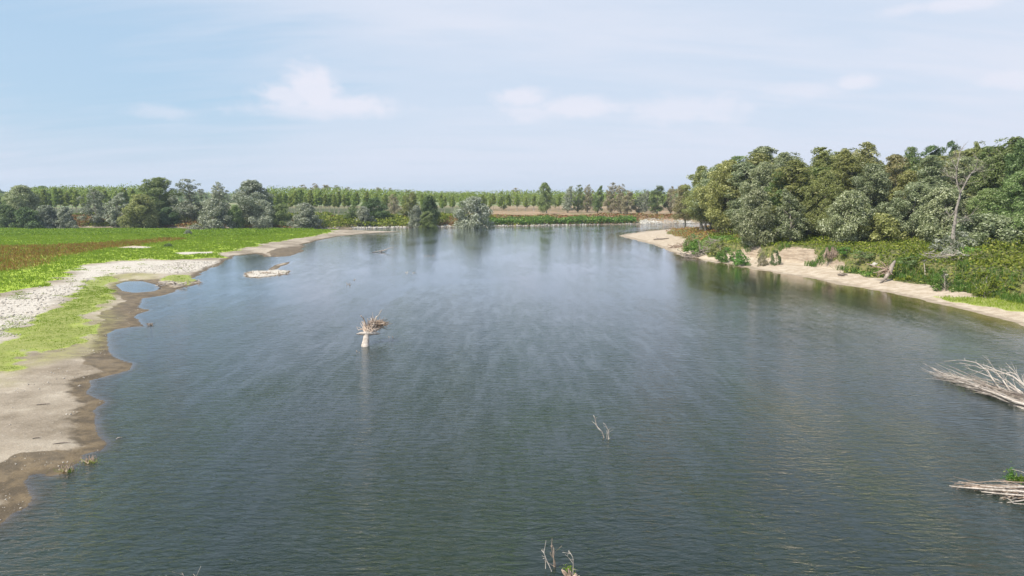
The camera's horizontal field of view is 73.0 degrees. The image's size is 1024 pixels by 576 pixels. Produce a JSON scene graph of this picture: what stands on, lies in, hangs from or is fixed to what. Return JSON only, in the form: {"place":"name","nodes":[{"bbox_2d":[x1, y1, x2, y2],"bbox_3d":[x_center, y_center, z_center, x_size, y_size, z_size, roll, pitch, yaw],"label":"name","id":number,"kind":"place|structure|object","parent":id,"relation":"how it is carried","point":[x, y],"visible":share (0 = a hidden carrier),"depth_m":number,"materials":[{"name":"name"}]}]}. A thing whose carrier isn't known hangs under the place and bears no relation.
{"place":"outdoors","nodes":[
{"label":"outdoors","id":0,"kind":"place"},
{"bbox_2d":[0,223,1023,575],"bbox_3d":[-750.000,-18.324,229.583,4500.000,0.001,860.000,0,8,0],"label":"river water","id":1,"kind":"structure","parent":0,"point":[762,423],"depth_m":36.54,"materials":[{"name":"liquid"}]},
{"bbox_2d":[356,310,391,346],"bbox_3d":[-11.518,3.475,57.054,2.376,3.465,3.481,7,10,42],"label":"driftwood stump","id":2,"kind":"object","parent":1,"relation":"in","point":[371,326],"visible":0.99,"depth_m":56.79,"materials":[{"name":"wood"}]},
{"bbox_2d":[923,355,1023,408],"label":"fallen tree","id":3,"kind":"object","parent":1,"relation":"in","point":[1013,396],"visible":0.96,"depth_m":42.32,"materials":[{"name":"grey wood"}]},
{"bbox_2d":[949,469,1023,504],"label":"driftwood raft","id":4,"kind":"object","parent":1,"relation":"on","point":[1012,490],"visible":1,"depth_m":28.07,"materials":[{"name":"wood"}]},
{"bbox_2d":[1001,467,1023,484],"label":"water plant","id":5,"kind":"object","parent":4,"relation":"on","point":[1012,477],"visible":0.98,"depth_m":28.81,"materials":[{"name":"green plant"}]},
{"bbox_2d":[0,201,1023,531],"bbox_3d":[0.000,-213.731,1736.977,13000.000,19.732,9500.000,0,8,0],"label":"ground","id":6,"kind":"structure","parent":0,"point":[26,391],"depth_m":69.53,"materials":[{"name":"sand"}]},
{"bbox_2d":[0,204,22,227],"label":"dark bush","id":7,"kind":"object","parent":6,"relation":"on","point":[7,211],"visible":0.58,"depth_m":254.69,"materials":[{"name":"green plant"}]},
{"bbox_2d":[2,184,41,226],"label":"willow tree","id":8,"kind":"object","parent":6,"relation":"on","point":[15,194],"visible":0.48,"depth_m":263.78,"materials":[{"name":"green plant"}]},
{"bbox_2d":[7,207,44,228],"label":"dark bush","id":9,"kind":"object","parent":6,"relation":"on","point":[25,215],"visible":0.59,"depth_m":252.87,"materials":[{"name":"green plant"}]},
{"bbox_2d":[33,204,59,228],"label":"willow bush","id":10,"kind":"object","parent":6,"relation":"on","point":[47,214],"visible":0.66,"depth_m":259.17,"materials":[{"name":"green plant"}]},
{"bbox_2d":[53,206,78,228],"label":"willow bush","id":11,"kind":"object","parent":6,"relation":"on","point":[65,219],"visible":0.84,"depth_m":259.15,"materials":[{"name":"green plant"}]},
{"bbox_2d":[0,237,185,270],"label":"dry weeds","id":12,"kind":"object","parent":6,"relation":"on","point":[19,252],"visible":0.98,"depth_m":141.22,"materials":[{"name":"plant"}]},
{"bbox_2d":[76,188,111,225],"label":"willow tree","id":13,"kind":"object","parent":6,"relation":"on","point":[97,205],"visible":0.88,"depth_m":269.97,"materials":[{"name":"green plant"}]},
{"bbox_2d":[100,192,127,226],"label":"willow tree","id":14,"kind":"object","parent":6,"relation":"on","point":[113,212],"visible":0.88,"depth_m":266.67,"materials":[{"name":"green plant"}]},
{"bbox_2d":[116,194,159,227],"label":"olive tree","id":15,"kind":"object","parent":6,"relation":"on","point":[142,214],"visible":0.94,"depth_m":257.16,"materials":[{"name":"green plant"}]},
{"bbox_2d":[0,260,288,337],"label":"pebbles","id":16,"kind":"object","parent":6,"relation":"on","point":[36,296],"visible":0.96,"depth_m":83.24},
{"bbox_2d":[0,227,313,236],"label":"tall weeds","id":17,"kind":"object","parent":6,"relation":"on","point":[217,231],"visible":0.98,"depth_m":211.44,"materials":[{"name":"plant"}]},
{"bbox_2d":[137,177,186,212],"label":"poplar tree","id":18,"kind":"object","parent":6,"relation":"on","point":[157,187],"visible":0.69,"depth_m":275.81,"materials":[{"name":"green plant"}]},
{"bbox_2d":[0,229,337,371],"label":"meadow grass","id":19,"kind":"structure","parent":6,"relation":"on","point":[196,246],"depth_m":140.14,"materials":[{"name":"plant"}]},
{"bbox_2d":[157,207,181,226],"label":"willow bush","id":20,"kind":"object","parent":6,"relation":"on","point":[166,218],"visible":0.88,"depth_m":266.82,"materials":[{"name":"green plant"}]},
{"bbox_2d":[168,178,207,221],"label":"willow tree","id":21,"kind":"object","parent":6,"relation":"on","point":[186,204],"visible":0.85,"depth_m":272.55,"materials":[{"name":"green plant"}]},
{"bbox_2d":[189,198,236,229],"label":"willow bush","id":22,"kind":"object","parent":6,"relation":"on","point":[213,209],"visible":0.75,"depth_m":252.46,"materials":[{"name":"green plant"}]},
{"bbox_2d":[210,182,234,215],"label":"willow tree","id":23,"kind":"object","parent":6,"relation":"on","point":[216,194],"visible":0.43,"depth_m":273.64,"materials":[{"name":"green plant"}]},
{"bbox_2d":[227,205,246,228],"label":"dark tree","id":24,"kind":"object","parent":6,"relation":"on","point":[234,212],"visible":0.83,"depth_m":257.91,"materials":[{"name":"green plant"}]},
{"bbox_2d":[231,179,275,222],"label":"willow tree","id":25,"kind":"object","parent":6,"relation":"on","point":[248,187],"visible":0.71,"depth_m":263.56,"materials":[{"name":"green plant"}]},
{"bbox_2d":[248,199,277,228],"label":"willow bush","id":26,"kind":"object","parent":6,"relation":"on","point":[262,221],"visible":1,"depth_m":259.20,"materials":[{"name":"green plant"}]},
{"bbox_2d":[269,203,292,226],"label":"olive bush","id":27,"kind":"object","parent":6,"relation":"on","point":[281,216],"visible":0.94,"depth_m":260.85,"materials":[{"name":"green plant"}]},
{"bbox_2d":[60,211,521,226],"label":"bank scrub","id":28,"kind":"object","parent":6,"relation":"on","point":[391,218],"visible":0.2,"depth_m":268.84,"materials":[{"name":"green plant"}]},
{"bbox_2d":[286,202,323,228],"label":"willow bush","id":29,"kind":"object","parent":6,"relation":"on","point":[306,216],"visible":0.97,"depth_m":253.98,"materials":[{"name":"green plant"}]},
{"bbox_2d":[11,212,678,227],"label":"dry scrub","id":30,"kind":"object","parent":6,"relation":"on","point":[195,222],"visible":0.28,"depth_m":294.24,"materials":[{"name":"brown plant"}]},
{"bbox_2d":[0,189,689,208],"bbox_3d":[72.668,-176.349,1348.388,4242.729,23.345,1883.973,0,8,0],"label":"woods","id":31,"kind":"object","parent":6,"relation":"on","point":[3,201],"visible":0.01,"depth_m":916.65,"materials":[{"name":"green plant"}]},
{"bbox_2d":[31,183,673,205],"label":"plantation canopy","id":32,"kind":"object","parent":6,"relation":"on","point":[361,191],"visible":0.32,"depth_m":402.31,"materials":[{"name":"green plant"}]},
{"bbox_2d":[354,206,376,225],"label":"willow bush","id":33,"kind":"object","parent":6,"relation":"on","point":[363,212],"visible":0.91,"depth_m":263.64,"materials":[{"name":"green plant"}]},
{"bbox_2d":[361,198,389,219],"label":"dark tree","id":34,"kind":"object","parent":6,"relation":"on","point":[378,212],"visible":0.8,"depth_m":273.30,"materials":[{"name":"green plant"}]},
{"bbox_2d":[386,194,402,213],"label":"willow tree","id":35,"kind":"object","parent":6,"relation":"on","point":[392,198],"visible":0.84,"depth_m":297.99,"materials":[{"name":"green plant"}]},
{"bbox_2d":[399,190,421,215],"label":"willow tree","id":36,"kind":"object","parent":6,"relation":"on","point":[410,203],"visible":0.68,"depth_m":281.92,"materials":[{"name":"green plant"}]},
{"bbox_2d":[408,205,421,227],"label":"willow bush","id":37,"kind":"object","parent":6,"relation":"on","point":[415,219],"visible":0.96,"depth_m":265.38,"materials":[{"name":"green plant"}]},
{"bbox_2d":[418,211,437,227],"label":"green bush","id":38,"kind":"object","parent":6,"relation":"on","point":[427,219],"visible":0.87,"depth_m":263.25,"materials":[{"name":"green plant"}]},
{"bbox_2d":[421,195,441,221],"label":"green tree","id":39,"kind":"object","parent":6,"relation":"on","point":[428,204],"visible":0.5,"depth_m":271.23,"materials":[{"name":"green plant"}]},
{"bbox_2d":[452,195,496,228],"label":"willow tree","id":40,"kind":"object","parent":6,"relation":"on","point":[480,212],"visible":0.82,"depth_m":258.64,"materials":[{"name":"green plant"}]},
{"bbox_2d":[314,218,692,228],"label":"stone facing","id":41,"kind":"object","parent":6,"relation":"on","point":[646,221],"visible":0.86,"depth_m":285.49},
{"bbox_2d":[536,182,557,212],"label":"poplar tree","id":42,"kind":"object","parent":6,"relation":"on","point":[543,204],"visible":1,"depth_m":354.98,"materials":[{"name":"green plant"}]},
{"bbox_2d":[484,215,636,224],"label":"river hedge","id":43,"kind":"object","parent":6,"relation":"on","point":[523,220],"visible":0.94,"depth_m":291.05,"materials":[{"name":"green plant"}]},
{"bbox_2d":[561,186,575,212],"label":"poplar tree","id":44,"kind":"object","parent":6,"relation":"on","point":[566,205],"visible":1,"depth_m":366.30,"materials":[{"name":"green plant"}]},
{"bbox_2d":[571,185,586,212],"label":"poplar tree","id":45,"kind":"object","parent":6,"relation":"on","point":[579,200],"visible":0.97,"depth_m":371.46,"materials":[{"name":"green plant"}]},
{"bbox_2d":[581,184,594,211],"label":"poplar tree","id":46,"kind":"object","parent":6,"relation":"on","point":[588,199],"visible":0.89,"depth_m":380.42,"materials":[{"name":"green plant"}]},
{"bbox_2d":[591,185,603,212],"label":"poplar tree","id":47,"kind":"object","parent":6,"relation":"on","point":[597,205],"visible":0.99,"depth_m":365.95,"materials":[{"name":"green plant"}]},
{"bbox_2d":[601,183,618,212],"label":"willow tree","id":48,"kind":"object","parent":6,"relation":"on","point":[609,199],"visible":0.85,"depth_m":360.79,"materials":[{"name":"green plant"}]},
{"bbox_2d":[611,184,629,213],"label":"willow tree","id":49,"kind":"object","parent":6,"relation":"on","point":[618,201],"visible":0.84,"depth_m":355.92,"materials":[{"name":"green plant"}]},
{"bbox_2d":[621,192,636,213],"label":"willow tree","id":50,"kind":"object","parent":6,"relation":"on","point":[625,207],"visible":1,"depth_m":345.98,"materials":[{"name":"green plant"}]},
{"bbox_2d":[648,184,668,213],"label":"green tree","id":51,"kind":"object","parent":6,"relation":"on","point":[654,204],"visible":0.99,"depth_m":346.08,"materials":[{"name":"green plant"}]},
{"bbox_2d":[663,186,675,212],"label":"willow tree","id":52,"kind":"object","parent":6,"relation":"on","point":[670,203],"visible":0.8,"depth_m":345.96,"materials":[{"name":"green plant"}]},
{"bbox_2d":[670,184,692,226],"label":"willow tree","id":53,"kind":"object","parent":6,"relation":"on","point":[681,215],"visible":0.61,"depth_m":225.66,"materials":[{"name":"green plant"}]},
{"bbox_2d":[680,165,707,229],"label":"poplar tree","id":54,"kind":"object","parent":6,"relation":"on","point":[697,175],"visible":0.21,"depth_m":195.13,"materials":[{"name":"green plant"}]},
{"bbox_2d":[681,184,712,230],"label":"poplar tree","id":55,"kind":"object","parent":6,"relation":"on","point":[692,215],"visible":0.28,"depth_m":180.01,"materials":[{"name":"green plant"}]},
{"bbox_2d":[683,238,710,255],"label":"green bush","id":56,"kind":"object","parent":6,"relation":"on","point":[692,247],"visible":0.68,"depth_m":138.67,"materials":[{"name":"green plant"}]},
{"bbox_2d":[678,238,720,257],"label":"driftwood pile","id":57,"kind":"object","parent":6,"relation":"on","point":[689,255],"visible":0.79,"depth_m":136.83,"materials":[{"name":"grey wood"}]},
{"bbox_2d":[688,166,717,231],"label":"poplar tree","id":58,"kind":"object","parent":6,"relation":"on","point":[704,172],"visible":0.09,"depth_m":180.35,"materials":[{"name":"green plant"}]},
{"bbox_2d":[692,169,739,230],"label":"poplar tree","id":59,"kind":"object","parent":6,"relation":"on","point":[704,206],"visible":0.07,"depth_m":167.73,"materials":[{"name":"green plant"}]},
{"bbox_2d":[689,159,750,231],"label":"poplar tree","id":60,"kind":"object","parent":6,"relation":"on","point":[718,216],"visible":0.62,"depth_m":161.68,"materials":[{"name":"green plant"}]},
{"bbox_2d":[714,247,736,262],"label":"green bush","id":61,"kind":"object","parent":6,"relation":"on","point":[718,257],"visible":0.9,"depth_m":125.99,"materials":[{"name":"green plant"}]},
{"bbox_2d":[732,248,750,265],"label":"green bush","id":62,"kind":"object","parent":6,"relation":"on","point":[740,259],"visible":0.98,"depth_m":119.61,"materials":[{"name":"green plant"}]},
{"bbox_2d":[724,162,760,218],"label":"poplar tree","id":63,"kind":"object","parent":6,"relation":"on","point":[744,168],"visible":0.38,"depth_m":155.54,"materials":[{"name":"green plant"}]},
{"bbox_2d":[720,152,775,204],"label":"poplar tree","id":64,"kind":"object","parent":6,"relation":"on","point":[757,159],"visible":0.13,"depth_m":156.15,"materials":[{"name":"green plant"}]},
{"bbox_2d":[729,187,776,247],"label":"willow tree","id":65,"kind":"object","parent":6,"relation":"on","point":[757,215],"visible":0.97,"depth_m":126.62,"materials":[{"name":"green plant"}]},
{"bbox_2d":[735,161,776,227],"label":"poplar tree","id":66,"kind":"object","parent":6,"relation":"on","point":[762,171],"visible":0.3,"depth_m":137.74,"materials":[{"name":"green plant"}]},
{"bbox_2d":[735,146,780,189],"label":"poplar tree","id":67,"kind":"object","parent":6,"relation":"on","point":[764,149],"visible":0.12,"depth_m":162.71,"materials":[{"name":"green plant"}]},
{"bbox_2d":[764,172,794,232],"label":"poplar tree","id":68,"kind":"object","parent":6,"relation":"on","point":[775,201],"visible":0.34,"depth_m":134.54,"materials":[{"name":"green plant"}]},
{"bbox_2d":[771,152,802,220],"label":"poplar tree","id":69,"kind":"object","parent":6,"relation":"on","point":[781,157],"visible":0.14,"depth_m":144.61,"materials":[{"name":"green plant"}]},
{"bbox_2d":[666,225,914,246],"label":"rusty scrub","id":70,"kind":"object","parent":6,"relation":"on","point":[696,230],"visible":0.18,"depth_m":186.56,"materials":[{"name":"green plant"}]},
{"bbox_2d":[774,187,807,241],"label":"tree","id":71,"kind":"object","parent":6,"relation":"on","point":[792,230],"visible":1,"depth_m":125.75,"materials":[{"name":"green plant"}]},
{"bbox_2d":[764,159,818,224],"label":"poplar tree","id":72,"kind":"object","parent":6,"relation":"on","point":[793,169],"visible":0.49,"depth_m":132.45,"materials":[{"name":"green plant"}]},
{"bbox_2d":[790,167,838,235],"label":"poplar tree","id":73,"kind":"object","parent":6,"relation":"on","point":[806,184],"visible":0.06,"depth_m":134.19,"materials":[{"name":"green plant"}]},
{"bbox_2d":[797,146,839,228],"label":"poplar tree","id":74,"kind":"object","parent":6,"relation":"on","point":[821,160],"visible":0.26,"depth_m":137.98,"materials":[{"name":"green plant"}]},
{"bbox_2d":[799,169,846,238],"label":"poplar tree","id":75,"kind":"object","parent":6,"relation":"on","point":[826,199],"visible":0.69,"depth_m":126.95,"materials":[{"name":"green plant"}]},
{"bbox_2d":[707,233,975,266],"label":"bank grass","id":76,"kind":"structure","parent":6,"relation":"on","point":[922,243],"depth_m":115.22,"materials":[{"name":"green plant"}]},
{"bbox_2d":[816,189,875,244],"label":"willow tree","id":77,"kind":"object","parent":6,"relation":"on","point":[848,210],"visible":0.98,"depth_m":117.62,"materials":[{"name":"green plant"}]},
{"bbox_2d":[815,147,876,203],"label":"poplar tree","id":78,"kind":"object","parent":6,"relation":"on","point":[847,159],"visible":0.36,"depth_m":130.80,"materials":[{"name":"green plant"}]},
{"bbox_2d":[679,223,1023,298],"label":"bramble cover","id":79,"kind":"object","parent":6,"relation":"on","point":[986,262],"visible":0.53,"depth_m":92.93,"materials":[{"name":"green plant"}]},
{"bbox_2d":[683,229,1023,275],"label":"weed cover","id":80,"kind":"object","parent":6,"relation":"on","point":[722,237],"visible":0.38,"depth_m":102.27,"materials":[{"name":"green plant"}]},
{"bbox_2d":[851,142,884,206],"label":"poplar tree","id":81,"kind":"object","parent":6,"relation":"on","point":[864,154],"visible":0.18,"depth_m":134.40,"materials":[{"name":"green plant"}]},
{"bbox_2d":[849,162,899,228],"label":"poplar tree","id":82,"kind":"object","parent":6,"relation":"on","point":[875,173],"visible":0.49,"depth_m":123.43,"materials":[{"name":"green plant"}]},
{"bbox_2d":[735,242,1023,303],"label":"scarp grass","id":83,"kind":"structure","parent":6,"relation":"on","point":[1019,299],"depth_m":87.31,"materials":[{"name":"green plant"}]},
{"bbox_2d":[867,260,895,282],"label":"root stump","id":84,"kind":"object","parent":6,"relation":"on","point":[887,272],"visible":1,"depth_m":93.94,"materials":[{"name":"grey wood"}]},
{"bbox_2d":[855,212,908,241],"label":"willow tree","id":85,"kind":"object","parent":6,"relation":"on","point":[883,225],"visible":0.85,"depth_m":117.08,"materials":[{"name":"green plant"}]},
{"bbox_2d":[878,154,909,213],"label":"poplar tree","id":86,"kind":"object","parent":6,"relation":"on","point":[895,160],"visible":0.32,"depth_m":129.71,"materials":[{"name":"green plant"}]},
{"bbox_2d":[874,181,935,237],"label":"willow tree","id":87,"kind":"object","parent":6,"relation":"on","point":[911,223],"visible":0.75,"depth_m":118.51,"materials":[{"name":"green plant"}]},
{"bbox_2d":[886,169,924,222],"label":"poplar tree","id":88,"kind":"object","parent":6,"relation":"on","point":[910,175],"visible":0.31,"depth_m":121.88,"materials":[{"name":"green plant"}]},
{"bbox_2d":[903,147,921,167],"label":"poplar tree","id":89,"kind":"object","parent":6,"relation":"on","point":[912,157],"visible":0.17,"depth_m":156.68,"materials":[{"name":"green plant"}]},
{"bbox_2d":[920,144,947,158],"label":"poplar tree","id":90,"kind":"object","parent":6,"relation":"on","point":[930,148],"visible":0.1,"depth_m":161.06,"materials":[{"name":"green plant"}]},
{"bbox_2d":[911,155,964,206],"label":"poplar tree","id":91,"kind":"object","parent":6,"relation":"on","point":[933,173],"visible":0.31,"depth_m":126.77,"materials":[{"name":"green plant"}]},
{"bbox_2d":[914,187,962,241],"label":"willow tree","id":92,"kind":"object","parent":6,"relation":"on","point":[933,227],"visible":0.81,"depth_m":111.15,"materials":[{"name":"green plant"}]},
{"bbox_2d":[927,268,968,291],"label":"green bush","id":93,"kind":"object","parent":6,"relation":"on","point":[937,279],"visible":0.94,"depth_m":84.71,"materials":[{"name":"green plant"}]},
{"bbox_2d":[927,231,976,253],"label":"willow bush","id":94,"kind":"object","parent":6,"relation":"on","point":[953,242],"visible":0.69,"depth_m":99.27,"materials":[{"name":"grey plant"}]},
{"bbox_2d":[941,156,983,216],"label":"poplar tree","id":95,"kind":"object","parent":6,"relation":"on","point":[966,161],"visible":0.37,"depth_m":127.99,"materials":[{"name":"green plant"}]},
{"bbox_2d":[936,142,994,244],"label":"dead tree","id":96,"kind":"object","parent":6,"relation":"on","point":[956,217],"visible":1,"depth_m":101.99,"materials":[{"name":"grey wood"}]},
{"bbox_2d":[943,148,993,216],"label":"poplar tree","id":97,"kind":"object","parent":6,"relation":"on","point":[969,152],"visible":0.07,"depth_m":138.59,"materials":[{"name":"green plant"}]},
{"bbox_2d":[938,295,1023,311],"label":"shore grass","id":98,"kind":"structure","parent":6,"relation":"on","point":[977,301],"depth_m":75.75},
{"bbox_2d":[964,146,1002,214],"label":"poplar tree","id":99,"kind":"object","parent":6,"relation":"on","point":[987,149],"visible":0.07,"depth_m":137.05,"materials":[{"name":"green plant"}]},
{"bbox_2d":[946,213,1023,246],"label":"willow tree","id":100,"kind":"object","parent":6,"relation":"on","point":[990,223],"visible":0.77,"depth_m":102.28,"materials":[{"name":"green plant"}]},
{"bbox_2d":[965,187,1005,235],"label":"willow tree","id":101,"kind":"object","parent":6,"relation":"on","point":[985,196],"visible":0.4,"depth_m":111.18,"materials":[{"name":"green plant"}]},
{"bbox_2d":[967,271,1010,298],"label":"bush","id":102,"kind":"object","parent":6,"relation":"on","point":[979,291],"visible":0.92,"depth_m":78.17,"materials":[{"name":"green plant"}]},
{"bbox_2d":[967,136,1023,210],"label":"poplar tree","id":103,"kind":"object","parent":6,"relation":"on","point":[995,172],"visible":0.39,"depth_m":120.35,"materials":[{"name":"green plant"}]},
{"bbox_2d":[975,169,1023,226],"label":"poplar tree","id":104,"kind":"object","parent":6,"relation":"on","point":[1011,185],"visible":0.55,"depth_m":106.95,"materials":[{"name":"green plant"}]},
{"bbox_2d":[981,212,1023,244],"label":"willow tree","id":105,"kind":"object","parent":6,"relation":"on","point":[1018,220],"visible":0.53,"depth_m":101.20,"materials":[{"name":"green plant"}]},
{"bbox_2d":[993,139,1023,214],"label":"poplar tree","id":106,"kind":"object","parent":6,"relation":"on","point":[1015,161],"visible":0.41,"depth_m":114.96,"materials":[{"name":"green plant"}]},
{"bbox_2d":[0,0,1023,194],"label":"sky","id":107,"kind":"structure","parent":0,"point":[419,95],"materials":[{"name":"blue"}]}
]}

